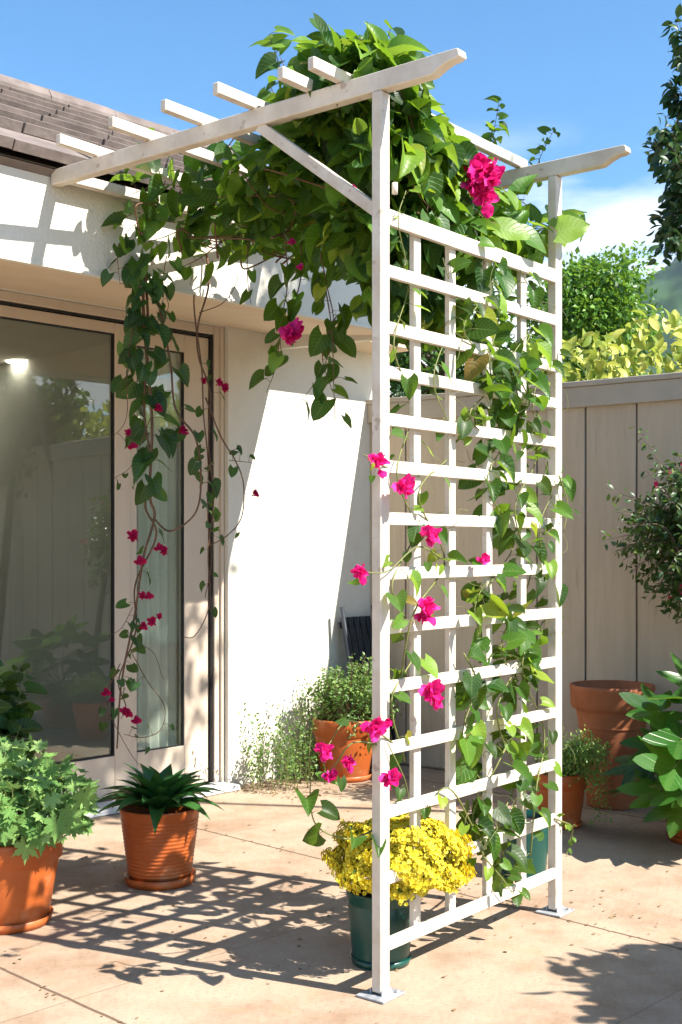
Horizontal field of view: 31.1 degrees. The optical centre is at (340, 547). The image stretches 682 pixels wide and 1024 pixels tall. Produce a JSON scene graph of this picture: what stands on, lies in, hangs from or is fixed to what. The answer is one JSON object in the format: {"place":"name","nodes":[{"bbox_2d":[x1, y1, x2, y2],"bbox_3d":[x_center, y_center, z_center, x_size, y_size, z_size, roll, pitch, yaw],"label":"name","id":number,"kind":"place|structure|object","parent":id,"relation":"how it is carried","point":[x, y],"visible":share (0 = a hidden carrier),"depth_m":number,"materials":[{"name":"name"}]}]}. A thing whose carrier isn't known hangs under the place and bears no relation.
{"place":"outdoors","nodes":[
{"label":"outdoors","id":0,"kind":"place"},
{"bbox_2d":[0,764,681,1023],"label":"patio","id":1,"kind":"structure","parent":0,"point":[541,970],"depth_m":3.70,"materials":[{"name":"concrete"}]},
{"bbox_2d":[0,660,48,795],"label":"potted plant","id":2,"kind":"object","parent":1,"relation":"on","point":[17,722],"visible":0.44,"depth_m":4.33,"materials":[{"name":"green plant"}]},
{"bbox_2d":[0,732,100,934],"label":"potted plant","id":3,"kind":"object","parent":1,"relation":"on","point":[41,822],"visible":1,"depth_m":3.74,"materials":[{"name":"green plant"}]},
{"bbox_2d":[94,762,225,890],"bbox_3d":[-0.641,0.972,4.322,0.471,0.425,0.525,0,0,0],"label":"potted plant","id":4,"kind":"object","parent":1,"relation":"on","point":[159,814],"visible":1,"depth_m":4.25,"materials":[{"name":"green plant"}]},
{"bbox_2d":[0,74,407,818],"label":"house","id":5,"kind":"structure","parent":1,"relation":"on","point":[290,556],"depth_m":6.11,"materials":[{"name":"beige paint"}]},
{"bbox_2d":[0,305,129,812],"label":"door","id":6,"kind":"structure","parent":5,"relation":"in","point":[109,768],"depth_m":5.63,"materials":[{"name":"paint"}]},
{"bbox_2d":[130,333,207,787],"bbox_3d":[-0.834,0.064,5.877,0.045,2.183,0.478,0,0,44],"label":"door","id":7,"kind":"structure","parent":5,"relation":"in","point":[191,754],"depth_m":5.95,"materials":[{"name":"paint"}]},
{"bbox_2d":[236,675,352,794],"bbox_3d":[-0.252,0.917,6.111,0.308,0.537,0.714,0,0,38],"label":"weed plant","id":8,"kind":"object","parent":1,"relation":"on","point":[313,755],"visible":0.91,"depth_m":6.05,"materials":[{"name":"green plant"}]},
{"bbox_2d":[237,773,371,802],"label":"leaf litter","id":9,"kind":"object","parent":1,"relation":"on","point":[269,788],"visible":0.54,"depth_m":6.01,"materials":[{"name":"brown plant"}]},
{"bbox_2d":[51,48,630,1003],"bbox_3d":[-0.064,-0.051,3.903,1.610,2.470,1.160,0,0,39],"label":"pergola","id":10,"kind":"object","parent":1,"relation":"on","point":[263,118],"visible":0.89,"depth_m":3.50,"materials":[{"name":"white paint"}]},
{"bbox_2d":[99,233,258,767],"bbox_3d":[-0.592,-0.167,4.367,0.597,1.887,0.264,0,0,-39],"label":"hanging vine","id":11,"kind":"object","parent":10,"relation":"hanging from","point":[135,276],"visible":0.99,"depth_m":4.30,"materials":[{"name":"green plant"}]},
{"bbox_2d":[101,11,589,428],"bbox_3d":[0.115,-1.018,4.124,1.357,1.302,1.369,0,0,-40],"label":"climbing vine","id":12,"kind":"object","parent":10,"relation":"on","point":[312,222],"visible":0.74,"depth_m":3.74,"materials":[{"name":"green plant"}]},
{"bbox_2d":[295,185,580,906],"bbox_3d":[0.413,0.069,3.678,0.425,2.075,1.508,0,0,34],"label":"climbing vine","id":13,"kind":"object","parent":10,"relation":"attached to","point":[503,414],"visible":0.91,"depth_m":3.63,"materials":[{"name":"green plant"}]},
{"bbox_2d":[301,652,403,782],"bbox_3d":[0.066,0.861,6.263,0.538,0.647,0.481,0,0,0],"label":"potted plant","id":14,"kind":"object","parent":1,"relation":"on","point":[359,699],"visible":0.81,"depth_m":6.17,"materials":[{"name":"green plant"}]},
{"bbox_2d":[338,605,396,768],"bbox_3d":[0.144,0.751,6.612,0.171,0.871,0.354,0,0,44],"label":"folded chair","id":15,"kind":"object","parent":1,"relation":"on","point":[360,624],"visible":0.31,"depth_m":6.62,"materials":[{"name":"paint"}]},
{"bbox_2d":[321,812,476,970],"bbox_3d":[0.166,0.960,3.459,0.449,0.449,0.427,0,0,0],"label":"potted plant","id":16,"kind":"object","parent":1,"relation":"on","point":[353,868],"visible":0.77,"depth_m":3.37,"materials":[{"name":"yellow plant"}]},
{"bbox_2d":[495,809,547,878],"bbox_3d":[0.657,1.075,4.420,0.204,0.218,0.204,0,0,0],"label":"plant pot","id":17,"kind":"object","parent":1,"relation":"on","point":[539,853],"visible":0.23,"depth_m":4.35,"materials":[{"name":"teal ceramic"}]},
{"bbox_2d":[366,372,681,776],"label":"fence","id":18,"kind":"object","parent":1,"relation":"on","point":[615,626],"visible":0.38,"depth_m":6.01,"materials":[{"name":"beige paint"}]},
{"bbox_2d":[534,724,613,829],"bbox_3d":[0.978,0.969,5.168,0.333,0.431,0.374,0,0,0],"label":"potted plant","id":19,"kind":"object","parent":1,"relation":"on","point":[575,777],"visible":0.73,"depth_m":5.12,"materials":[{"name":"green plant"}]},
{"bbox_2d":[569,680,655,809],"bbox_3d":[1.244,0.906,5.620,0.387,0.553,0.387,0,0,0],"label":"plant pot","id":20,"kind":"object","parent":1,"relation":"on","point":[603,708],"visible":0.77,"depth_m":5.50,"materials":[{"name":"ceramic"}]},
{"bbox_2d":[601,427,681,623],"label":"shrub","id":21,"kind":"object","parent":1,"relation":"on","point":[665,524],"visible":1,"depth_m":5.33,"materials":[{"name":"green plant"}]},
{"bbox_2d":[602,652,681,844],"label":"potted plant","id":22,"kind":"object","parent":1,"relation":"on","point":[658,745],"visible":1,"depth_m":4.78,"materials":[{"name":"green plant"}]},
{"bbox_2d":[641,4,681,265],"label":"tree","id":23,"kind":"object","parent":1,"relation":"on","point":[658,160],"visible":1,"depth_m":7.18,"materials":[{"name":"green plant"}]},
{"bbox_2d":[0,0,681,396],"label":"sky","id":24,"kind":"structure","parent":0,"point":[594,72],"materials":[{"name":"blue"}]},
{"bbox_2d":[512,257,681,385],"bbox_3d":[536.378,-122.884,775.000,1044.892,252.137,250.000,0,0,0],"label":"hill","id":25,"kind":"structure","parent":0,"point":[667,283],"depth_m":827.68,"materials":[{"name":"green plant"}]},
{"label":"ground","id":26,"kind":"structure","parent":0,"visible":0},
{"bbox_2d":[389,268,535,397],"bbox_3d":[1.796,-1.852,20.062,2.932,6.103,3.612,0,0,0],"label":"tree","id":27,"kind":"object","parent":26,"relation":"on","point":[429,358],"visible":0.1,"depth_m":19.33,"materials":[{"name":"green plant"}]},
{"bbox_2d":[514,240,665,380],"bbox_3d":[4.956,-2.401,23.915,2.944,7.176,3.196,0,0,0],"label":"tree","id":28,"kind":"object","parent":26,"relation":"on","point":[615,305],"visible":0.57,"depth_m":23.12,"materials":[{"name":"green plant"}]},
{"bbox_2d":[526,304,681,381],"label":"hedge","id":29,"kind":"object","parent":26,"relation":"on","point":[591,363],"visible":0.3,"depth_m":6.18,"materials":[{"name":"yellow plant"}]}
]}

